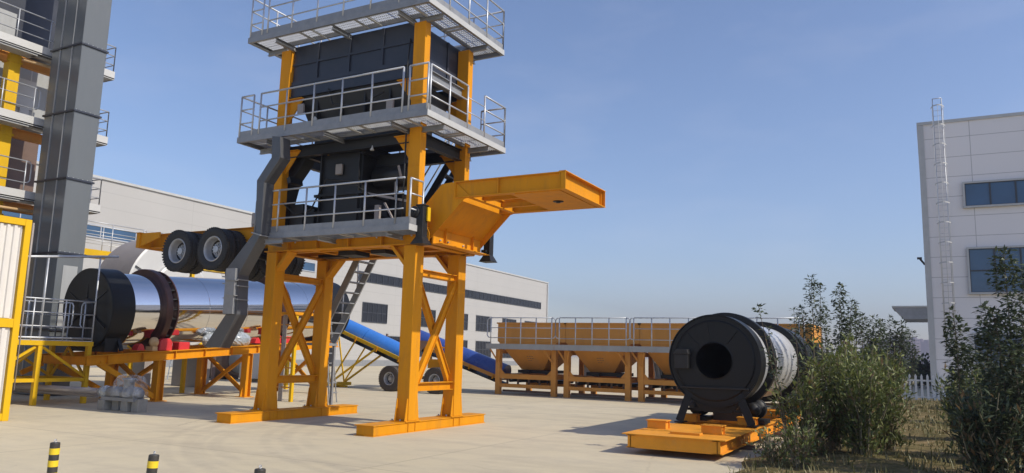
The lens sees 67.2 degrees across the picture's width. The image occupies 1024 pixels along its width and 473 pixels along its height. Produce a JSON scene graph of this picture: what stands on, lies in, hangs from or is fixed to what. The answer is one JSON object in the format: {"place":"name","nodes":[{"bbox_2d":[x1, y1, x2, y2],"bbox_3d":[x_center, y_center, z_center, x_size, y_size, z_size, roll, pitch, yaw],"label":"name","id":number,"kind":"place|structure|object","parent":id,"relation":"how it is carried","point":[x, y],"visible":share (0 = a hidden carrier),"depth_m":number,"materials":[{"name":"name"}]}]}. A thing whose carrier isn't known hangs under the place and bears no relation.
{"place":"outdoors","nodes":[
{"label":"outdoors","id":0,"kind":"place"},
{"bbox_2d":[0,0,115,219],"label":"plant tower","id":1,"kind":"structure","parent":0,"point":[27,30],"depth_m":25.47,"materials":[{"name":"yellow metal"}]},
{"bbox_2d":[0,8,16,35],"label":"door","id":2,"kind":"structure","parent":1,"relation":"in","point":[4,19],"depth_m":25.32,"materials":[{"name":"white metal"}]},
{"bbox_2d":[167,360,172,379],"bbox_3d":[-15.612,5.667,36.005,0.556,2.005,0.700,2,-9,0],"label":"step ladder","id":3,"kind":"object","parent":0,"point":[169,369],"visible":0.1,"depth_m":35.66,"materials":[{"name":"metal"}]},
{"bbox_2d":[210,356,215,379],"bbox_3d":[-14.068,5.893,36.393,0.400,1.750,0.400,-3,-10,28],"label":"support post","id":4,"kind":"object","parent":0,"point":[213,371],"visible":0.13,"depth_m":36.26,"materials":[{"name":"grey metal"}]},
{"bbox_2d":[209,355,240,378],"bbox_3d":[-14.489,6.138,38.412,2.650,1.850,1.800,-3,-10,28],"label":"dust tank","id":5,"kind":"object","parent":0,"point":[225,362],"visible":0.14,"depth_m":37.42,"materials":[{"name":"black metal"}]},
{"bbox_2d":[179,269,295,392],"bbox_3d":[-9.956,3.362,28.346,0.400,4.550,5.600,-3,-10,28],"label":"yellow girder","id":6,"kind":"object","parent":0,"point":[183,376],"visible":0.02,"depth_m":26.08,"materials":[{"name":"metal"}]},
{"bbox_2d":[239,353,259,381],"bbox_3d":[-11.874,5.556,36.623,1.900,2.600,1.900,-3,-10,28],"label":"white tank","id":7,"kind":"object","parent":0,"point":[255,367],"visible":0.07,"depth_m":35.63,"materials":[{"name":"paint"}]},
{"bbox_2d":[2,161,548,367],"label":"warehouse","id":8,"kind":"structure","parent":0,"point":[489,292],"depth_m":76.97,"materials":[{"name":"grey paint"}]},
{"bbox_2d":[2,211,315,271],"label":"strip window","id":9,"kind":"structure","parent":8,"relation":"in","point":[308,266],"depth_m":51.61,"materials":[{"name":"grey glass"}]},
{"bbox_2d":[329,348,331,365],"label":"door","id":10,"kind":"structure","parent":8,"relation":"in","point":[330,349],"depth_m":71.38,"materials":[{"name":"black metal"}]},
{"bbox_2d":[362,302,387,323],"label":"window","id":11,"kind":"structure","parent":8,"relation":"in","point":[371,312],"depth_m":77.86,"materials":[{"name":"grey glass"}]},
{"bbox_2d":[388,336,399,339],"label":"window","id":12,"kind":"structure","parent":8,"relation":"in","point":[392,337],"depth_m":80.87,"materials":[{"name":"grey glass"}]},
{"bbox_2d":[421,309,435,326],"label":"window","id":13,"kind":"structure","parent":8,"relation":"in","point":[423,322],"depth_m":86.19,"materials":[{"name":"grey glass"}]},
{"bbox_2d":[358,271,540,308],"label":"strip window","id":14,"kind":"structure","parent":8,"relation":"in","point":[373,278],"depth_m":94.82,"materials":[{"name":"grey glass"}]},
{"bbox_2d":[463,340,467,347],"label":"window","id":15,"kind":"structure","parent":8,"relation":"in","point":[465,342],"depth_m":94.29,"materials":[{"name":"grey glass"}]},
{"bbox_2d":[464,314,467,329],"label":"window","id":16,"kind":"structure","parent":8,"relation":"in","point":[465,315],"depth_m":94.56,"materials":[{"name":"grey glass"}]},
{"bbox_2d":[475,341,490,357],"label":"window","id":17,"kind":"structure","parent":8,"relation":"in","point":[480,348],"depth_m":98.23,"materials":[{"name":"grey glass"}]},
{"bbox_2d":[476,315,491,331],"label":"window","id":18,"kind":"structure","parent":8,"relation":"in","point":[481,321],"depth_m":98.49,"materials":[{"name":"grey glass"}]},
{"bbox_2d":[503,349,511,357],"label":"window","id":19,"kind":"structure","parent":8,"relation":"in","point":[504,355],"depth_m":104.21,"materials":[{"name":"grey glass"}]},
{"bbox_2d":[502,318,515,321],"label":"window","id":20,"kind":"structure","parent":8,"relation":"in","point":[503,319],"depth_m":105.24,"materials":[{"name":"grey glass"}]},
{"bbox_2d":[136,0,605,436],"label":"mixing tower","id":21,"kind":"structure","parent":0,"point":[366,102],"depth_m":17.18,"materials":[{"name":"orange metal"}]},
{"bbox_2d":[0,356,931,472],"bbox_3d":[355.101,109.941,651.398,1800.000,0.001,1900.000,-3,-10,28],"label":"concrete yard","id":22,"kind":"structure","parent":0,"point":[515,432],"depth_m":14.26,"materials":[{"name":"beige concrete"}]},
{"bbox_2d":[0,215,34,420],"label":"control cabin","id":23,"kind":"object","parent":22,"relation":"on","point":[16,234],"visible":1,"depth_m":15.71,"materials":[{"name":"metal"}]},
{"bbox_2d":[47,439,60,472],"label":"bollard","id":24,"kind":"object","parent":22,"relation":"on","point":[53,458],"visible":1,"depth_m":7.52,"materials":[{"name":"black paint"}]},
{"bbox_2d":[12,383,98,396],"bbox_3d":[-12.217,3.958,19.998,4.464,0.242,0.324,-2,-9,24],"label":"pipe","id":25,"kind":"object","parent":22,"relation":"on","point":[65,390],"visible":0.67,"depth_m":19.59,"materials":[{"name":"grey metal"}]},
{"bbox_2d":[12,0,111,395],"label":"bucket elevator","id":26,"kind":"object","parent":22,"relation":"on","point":[72,117],"visible":0.83,"depth_m":24.06,"materials":[{"name":"grey paint"}]},
{"bbox_2d":[57,265,77,328],"bbox_3d":[-13.516,1.839,23.433,0.011,1.900,0.450,-3,-10,28],"label":"inspection door","id":27,"kind":"structure","parent":26,"relation":"in","point":[69,272],"depth_m":23.39,"materials":[{"name":"white metal"}]},
{"bbox_2d":[13,255,118,405],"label":"access platform","id":28,"kind":"structure","parent":22,"relation":"on","point":[35,378],"depth_m":20.18,"materials":[{"name":"yellow paint"}]},
{"bbox_2d":[97,378,147,412],"bbox_3d":[-9.381,3.749,18.589,1.549,0.884,0.551,-3,-10,28],"label":"wrapped pump","id":29,"kind":"object","parent":22,"relation":"on","point":[128,396],"visible":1,"depth_m":18.41,"materials":[{"name":"grey plastic"}]},
{"bbox_2d":[126,345,132,377],"bbox_3d":[-13.467,4.610,27.175,0.400,1.550,0.400,-3,-10,28],"label":"support post","id":30,"kind":"object","parent":22,"relation":"on","point":[130,365],"visible":0.23,"depth_m":27.12,"materials":[{"name":"metal"}]},
{"bbox_2d":[84,220,201,342],"bbox_3d":[-15.750,2.972,32.835,1.000,6.368,7.000,-3,-10,28],"label":"service gangway","id":31,"kind":"object","parent":22,"relation":"on","point":[95,252],"visible":0.16,"depth_m":31.27,"materials":[{"name":"yellow paint"}]},
{"bbox_2d":[146,451,159,472],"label":"bollard","id":32,"kind":"object","parent":22,"relation":"on","point":[152,462],"visible":1,"depth_m":6.87,"materials":[{"name":"metal"}]},
{"bbox_2d":[100,240,221,386],"bbox_3d":[-13.227,2.852,28.948,2.320,5.570,4.240,-3,-10,28],"label":"truck","id":33,"kind":"object","parent":22,"relation":"on","point":[132,258],"visible":0.09,"depth_m":27.96,"materials":[{"name":"white paint"}]},
{"bbox_2d":[19,335,338,401],"bbox_3d":[-9.871,4.054,24.723,2.500,2.100,10.234,-3,-10,28],"label":"support trestle","id":34,"kind":"object","parent":22,"relation":"on","point":[159,352],"visible":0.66,"depth_m":22.57,"materials":[{"name":"orange paint"}]},
{"bbox_2d":[63,268,349,351],"bbox_3d":[-9.451,2.455,25.565,2.380,2.814,9.911,-3,-10,28],"label":"drying drum","id":35,"kind":"object","parent":34,"relation":"on","point":[142,306],"visible":0.61,"depth_m":22.28,"materials":[{"name":"silver metal"}]},
{"bbox_2d":[202,333,214,347],"bbox_3d":[-9.312,3.260,24.092,0.527,0.505,0.868,-3,-10,28],"label":"wrapped motor","id":36,"kind":"object","parent":34,"relation":"on","point":[205,338],"visible":0.24,"depth_m":23.78,"materials":[{"name":"white plastic"}]},
{"bbox_2d":[231,332,250,345],"bbox_3d":[-8.836,3.337,24.973,0.528,0.504,0.869,-3,-10,28],"label":"wrapped motor","id":37,"kind":"object","parent":34,"relation":"on","point":[242,339],"visible":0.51,"depth_m":24.81,"materials":[{"name":"white plastic"}]},
{"bbox_2d":[254,465,265,472],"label":"bollard","id":38,"kind":"object","parent":22,"relation":"on","point":[260,470],"visible":1,"depth_m":6.24,"materials":[{"name":"metal"}]},
{"bbox_2d":[277,312,313,401],"bbox_3d":[-6.938,3.692,23.769,1.200,2.680,0.800,-3,-10,28],"label":"yellow stair frame","id":39,"kind":"object","parent":22,"relation":"on","point":[280,387],"visible":0.47,"depth_m":23.35,"materials":[{"name":"paint"}]},
{"bbox_2d":[327,323,337,401],"bbox_3d":[-5.663,3.761,23.404,0.701,2.504,0.606,0,-9,10],"label":"step ladder","id":40,"kind":"object","parent":22,"relation":"on","point":[335,392],"visible":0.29,"depth_m":23.23,"materials":[{"name":"grey metal"}]},
{"bbox_2d":[327,319,444,393],"bbox_3d":[-6.169,4.441,33.057,9.899,4.046,2.915,-3,-10,28],"label":"belt conveyor","id":41,"kind":"object","parent":22,"relation":"on","point":[379,344],"visible":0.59,"depth_m":32.04,"materials":[{"name":"blue metal"}]},
{"bbox_2d":[420,330,510,382],"bbox_3d":[-2.495,5.286,33.260,5.351,2.640,1.040,-3,-10,28],"label":"belt conveyor","id":42,"kind":"object","parent":22,"relation":"on","point":[479,364],"visible":0.4,"depth_m":32.34,"materials":[{"name":"blue metal"}]},
{"bbox_2d":[486,317,584,396],"bbox_3d":[1.159,4.891,31.379,3.269,3.018,3.362,-3,-10,28],"label":"feed bin","id":43,"kind":"object","parent":22,"relation":"on","point":[532,353],"visible":0.94,"depth_m":30.58,"materials":[{"name":"orange metal"}]},
{"bbox_2d":[554,317,654,400],"bbox_3d":[3.801,4.745,29.963,3.269,3.018,3.362,-3,-10,28],"label":"feed bin","id":44,"kind":"object","parent":22,"relation":"on","point":[603,354],"visible":0.94,"depth_m":29.15,"materials":[{"name":"orange metal"}]},
{"bbox_2d":[629,317,696,401],"bbox_3d":[6.415,4.601,28.562,3.269,3.018,3.362,-3,-10,28],"label":"feed bin","id":45,"kind":"object","parent":22,"relation":"on","point":[655,339],"visible":0.46,"depth_m":27.99,"materials":[{"name":"orange metal"}]},
{"bbox_2d":[622,409,800,454],"bbox_3d":[4.960,4.058,16.810,1.760,0.485,9.920,-3,-10,28],"label":"drum skid","id":46,"kind":"object","parent":22,"relation":"on","point":[693,434],"visible":0.64,"depth_m":13.07,"materials":[{"name":"orange paint"}]},
{"bbox_2d":[669,313,812,427],"bbox_3d":[5.623,3.059,18.191,2.000,2.230,7.380,-3,-10,28],"label":"black drum","id":47,"kind":"object","parent":46,"relation":"on","point":[718,365],"visible":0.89,"depth_m":15.36,"materials":[{"name":"metal"}]},
{"bbox_2d":[749,318,821,407],"bbox_3d":[9.057,4.455,27.147,3.269,3.018,3.362,-3,-10,28],"label":"feed bin","id":48,"kind":"object","parent":22,"relation":"on","point":[793,326],"visible":0.05,"depth_m":25.87,"materials":[{"name":"orange metal"}]},
{"bbox_2d":[776,342,819,401],"bbox_3d":[8.844,4.560,25.152,2.200,2.200,0.600,-3,-10,28],"label":"bin","id":49,"kind":"object","parent":22,"relation":"on","point":[815,349],"visible":0.02,"depth_m":24.56,"materials":[{"name":"metal"}]},
{"bbox_2d":[860,350,930,387],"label":"tree","id":50,"kind":"object","parent":22,"relation":"on","point":[924,375],"visible":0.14,"depth_m":52.20,"materials":[{"name":"green plant"}]},
{"bbox_2d":[901,352,930,385],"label":"tree","id":51,"kind":"object","parent":22,"relation":"on","point":[925,366],"visible":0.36,"depth_m":57.47,"materials":[{"name":"green plant"}]},
{"bbox_2d":[901,374,937,399],"bbox_3d":[17.235,6.451,33.080,1.969,1.280,0.110,-4,-10,34],"label":"picket fence","id":52,"kind":"object","parent":22,"relation":"on","point":[927,381],"visible":0.38,"depth_m":32.88,"materials":[{"name":"white wood"}]},
{"bbox_2d":[937,373,953,399],"bbox_3d":[18.947,6.322,31.932,2.361,1.280,0.110,-4,-10,34],"label":"picket fence","id":53,"kind":"object","parent":22,"relation":"on","point":[938,380],"visible":0.13,"depth_m":32.49,"materials":[{"name":"white wood"}]},
{"bbox_2d":[37,0,1023,358],"label":"sky","id":54,"kind":"structure","parent":0,"point":[740,151],"materials":[{"name":"blue"}]},
{"bbox_2d":[727,397,1022,472],"bbox_3d":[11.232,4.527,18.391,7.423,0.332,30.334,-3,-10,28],"label":"grass","id":55,"kind":"structure","parent":0,"point":[952,463],"depth_m":12.31,"materials":[{"name":"green plant"}]},
{"bbox_2d":[752,303,787,450],"bbox_3d":[4.326,2.357,12.888,0.596,2.503,0.375,-3,-10,28],"label":"young tree","id":56,"kind":"object","parent":55,"relation":"on","point":[771,362],"visible":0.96,"depth_m":12.89,"materials":[{"name":"green plant"}]},
{"bbox_2d":[746,426,795,462],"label":"weed tuft","id":57,"kind":"object","parent":55,"relation":"on","point":[772,456],"visible":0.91,"depth_m":11.79,"materials":[{"name":"green plant"}]},
{"bbox_2d":[787,307,803,406],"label":"young tree","id":58,"kind":"object","parent":55,"relation":"on","point":[798,354],"visible":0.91,"depth_m":15.98,"materials":[{"name":"green plant"}]},
{"bbox_2d":[771,412,827,467],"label":"weed tuft","id":59,"kind":"object","parent":55,"relation":"on","point":[800,449],"visible":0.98,"depth_m":11.18,"materials":[{"name":"green plant"}]},
{"bbox_2d":[765,367,838,455],"bbox_3d":[4.815,2.899,12.784,1.192,1.484,1.073,-3,-10,28],"label":"shrub","id":60,"kind":"object","parent":55,"relation":"on","point":[812,389],"visible":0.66,"depth_m":12.61,"materials":[{"name":"green plant"}]},
{"bbox_2d":[792,274,824,393],"bbox_3d":[6.529,2.511,16.918,0.728,3.467,0.489,1,-9,3],"label":"young tree","id":61,"kind":"object","parent":55,"relation":"on","point":[798,314],"visible":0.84,"depth_m":17.00,"materials":[{"name":"green plant"}]},
{"bbox_2d":[810,282,830,379],"bbox_3d":[7.025,2.671,17.487,0.471,3.318,0.484,-3,-10,28],"label":"young tree","id":62,"kind":"object","parent":55,"relation":"on","point":[824,306],"visible":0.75,"depth_m":17.58,"materials":[{"name":"green plant"}]},
{"bbox_2d":[818,312,835,384],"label":"young tree","id":63,"kind":"object","parent":55,"relation":"on","point":[827,340],"visible":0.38,"depth_m":18.97,"materials":[{"name":"green plant"}]},
{"bbox_2d":[789,336,868,449],"bbox_3d":[5.477,2.681,13.286,1.387,1.959,1.346,-3,-10,28],"label":"shrub","id":64,"kind":"object","parent":55,"relation":"on","point":[831,433],"visible":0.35,"depth_m":13.07,"materials":[{"name":"green plant"}]},
{"bbox_2d":[829,282,861,369],"bbox_3d":[7.010,2.549,16.279,0.622,3.205,0.727,5,-9,-21],"label":"young tree","id":65,"kind":"object","parent":55,"relation":"on","point":[840,336],"visible":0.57,"depth_m":16.36,"materials":[{"name":"green plant"}]},
{"bbox_2d":[826,330,888,416],"bbox_3d":[6.625,2.869,14.849,1.256,2.173,1.426,-3,-10,28],"label":"shrub","id":66,"kind":"object","parent":55,"relation":"on","point":[873,350],"visible":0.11,"depth_m":14.75,"materials":[{"name":"green plant"}]},
{"bbox_2d":[847,301,870,365],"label":"young tree","id":67,"kind":"object","parent":55,"relation":"on","point":[861,327],"visible":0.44,"depth_m":17.68,"materials":[{"name":"green plant"}]},
{"bbox_2d":[821,343,905,455],"bbox_3d":[5.725,2.642,12.580,1.139,1.850,1.256,4,-9,-14],"label":"shrub","id":68,"kind":"object","parent":55,"relation":"on","point":[861,402],"visible":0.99,"depth_m":12.42,"materials":[{"name":"green plant"}]},
{"bbox_2d":[857,314,890,365],"bbox_3d":[11.367,3.941,24.096,1.036,3.077,1.279,-3,-10,28],"label":"young tree","id":69,"kind":"object","parent":55,"relation":"on","point":[878,334],"visible":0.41,"depth_m":24.12,"materials":[{"name":"green plant"}]},
{"bbox_2d":[861,342,912,428],"bbox_3d":[7.904,3.267,16.538,1.315,2.031,1.265,-3,-10,28],"label":"shrub","id":70,"kind":"object","parent":55,"relation":"on","point":[893,375],"visible":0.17,"depth_m":16.42,"materials":[{"name":"green plant"}]},
{"bbox_2d":[869,361,906,417],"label":"shrub","id":71,"kind":"object","parent":55,"relation":"on","point":[897,383],"visible":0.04,"depth_m":19.77,"materials":[{"name":"green plant"}]},
{"bbox_2d":[864,354,920,449],"bbox_3d":[6.563,2.916,13.586,1.001,1.687,1.035,7,-10,-32],"label":"shrub","id":72,"kind":"object","parent":55,"relation":"on","point":[891,431],"visible":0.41,"depth_m":13.44,"materials":[{"name":"green plant"}]},
{"bbox_2d":[878,315,913,385],"bbox_3d":[12.807,4.174,25.740,1.207,3.189,1.023,-3,-10,28],"label":"young tree","id":73,"kind":"object","parent":55,"relation":"on","point":[899,342],"visible":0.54,"depth_m":25.71,"materials":[{"name":"green plant"}]},
{"bbox_2d":[901,328,922,389],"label":"young tree","id":74,"kind":"object","parent":55,"relation":"on","point":[908,357],"visible":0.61,"depth_m":33.72,"materials":[{"name":"green plant"}]},
{"bbox_2d":[930,373,974,421],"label":"shrub","id":75,"kind":"object","parent":55,"relation":"on","point":[935,389],"visible":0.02,"depth_m":20.19,"materials":[{"name":"green plant"}]},
{"bbox_2d":[940,304,974,468],"bbox_3d":[6.726,2.233,11.578,0.533,2.441,0.767,-3,-10,28],"label":"young tree","id":76,"kind":"object","parent":55,"relation":"on","point":[953,351],"visible":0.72,"depth_m":11.54,"materials":[{"name":"green plant"}]},
{"bbox_2d":[940,360,995,424],"bbox_3d":[9.217,3.223,15.452,1.325,1.703,1.189,-3,-10,28],"label":"shrub","id":77,"kind":"object","parent":55,"relation":"on","point":[956,381],"visible":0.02,"depth_m":15.69,"materials":[{"name":"green plant"}]},
{"bbox_2d":[932,363,1012,463],"bbox_3d":[7.333,2.817,12.323,1.083,1.591,1.246,7,-10,-32],"label":"shrub","id":78,"kind":"object","parent":55,"relation":"on","point":[952,443],"visible":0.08,"depth_m":12.40,"materials":[{"name":"green plant"}]},
{"bbox_2d":[940,377,1023,472],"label":"shrub","id":79,"kind":"object","parent":55,"relation":"on","point":[988,442],"visible":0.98,"depth_m":10.03,"materials":[{"name":"green plant"}]},
{"bbox_2d":[957,300,1006,422],"bbox_3d":[6.769,2.153,11.008,0.533,2.460,1.050,1,-9,6],"label":"young tree","id":80,"kind":"object","parent":55,"relation":"on","point":[971,359],"visible":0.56,"depth_m":10.98,"materials":[{"name":"green plant"}]},
{"bbox_2d":[972,244,1023,472],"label":"young tree","id":81,"kind":"object","parent":55,"relation":"on","point":[1000,267],"visible":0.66,"depth_m":10.46,"materials":[{"name":"green plant"}]},
{"bbox_2d":[974,353,1023,381],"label":"shrub","id":82,"kind":"object","parent":55,"relation":"on","point":[998,366],"visible":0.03,"depth_m":25.20,"materials":[{"name":"green plant"}]},
{"bbox_2d":[979,354,1023,458],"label":"shrub","id":83,"kind":"object","parent":55,"relation":"on","point":[1020,452],"visible":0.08,"depth_m":12.59,"materials":[{"name":"green plant"}]},
{"bbox_2d":[993,292,1023,442],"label":"young tree","id":84,"kind":"object","parent":55,"relation":"on","point":[1012,351],"visible":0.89,"depth_m":10.09,"materials":[{"name":"green plant"}]},
{"bbox_2d":[911,337,920,358],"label":"tower block","id":85,"kind":"structure","parent":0,"point":[916,341],"depth_m":1016.94,"materials":[{"name":"white concrete"}]},
{"bbox_2d":[921,340,929,362],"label":"tower block","id":86,"kind":"structure","parent":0,"point":[924,346],"depth_m":961.37,"materials":[{"name":"white concrete"}]},
{"bbox_2d":[892,98,1023,396],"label":"office building","id":87,"kind":"structure","parent":0,"point":[971,169],"depth_m":38.33,"materials":[{"name":"grey paint"}]},
{"bbox_2d":[962,178,1023,207],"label":"window","id":88,"kind":"structure","parent":87,"relation":"in","point":[999,192],"depth_m":37.98,"materials":[{"name":"blue glass"}]},
{"bbox_2d":[966,245,1023,293],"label":"window","id":89,"kind":"structure","parent":87,"relation":"in","point":[977,265],"depth_m":37.67,"materials":[{"name":"blue glass"}]},
{"bbox_2d":[972,333,1023,382],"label":"window","id":90,"kind":"structure","parent":87,"relation":"in","point":[974,334],"depth_m":37.12,"materials":[{"name":"blue glass"}]}
]}

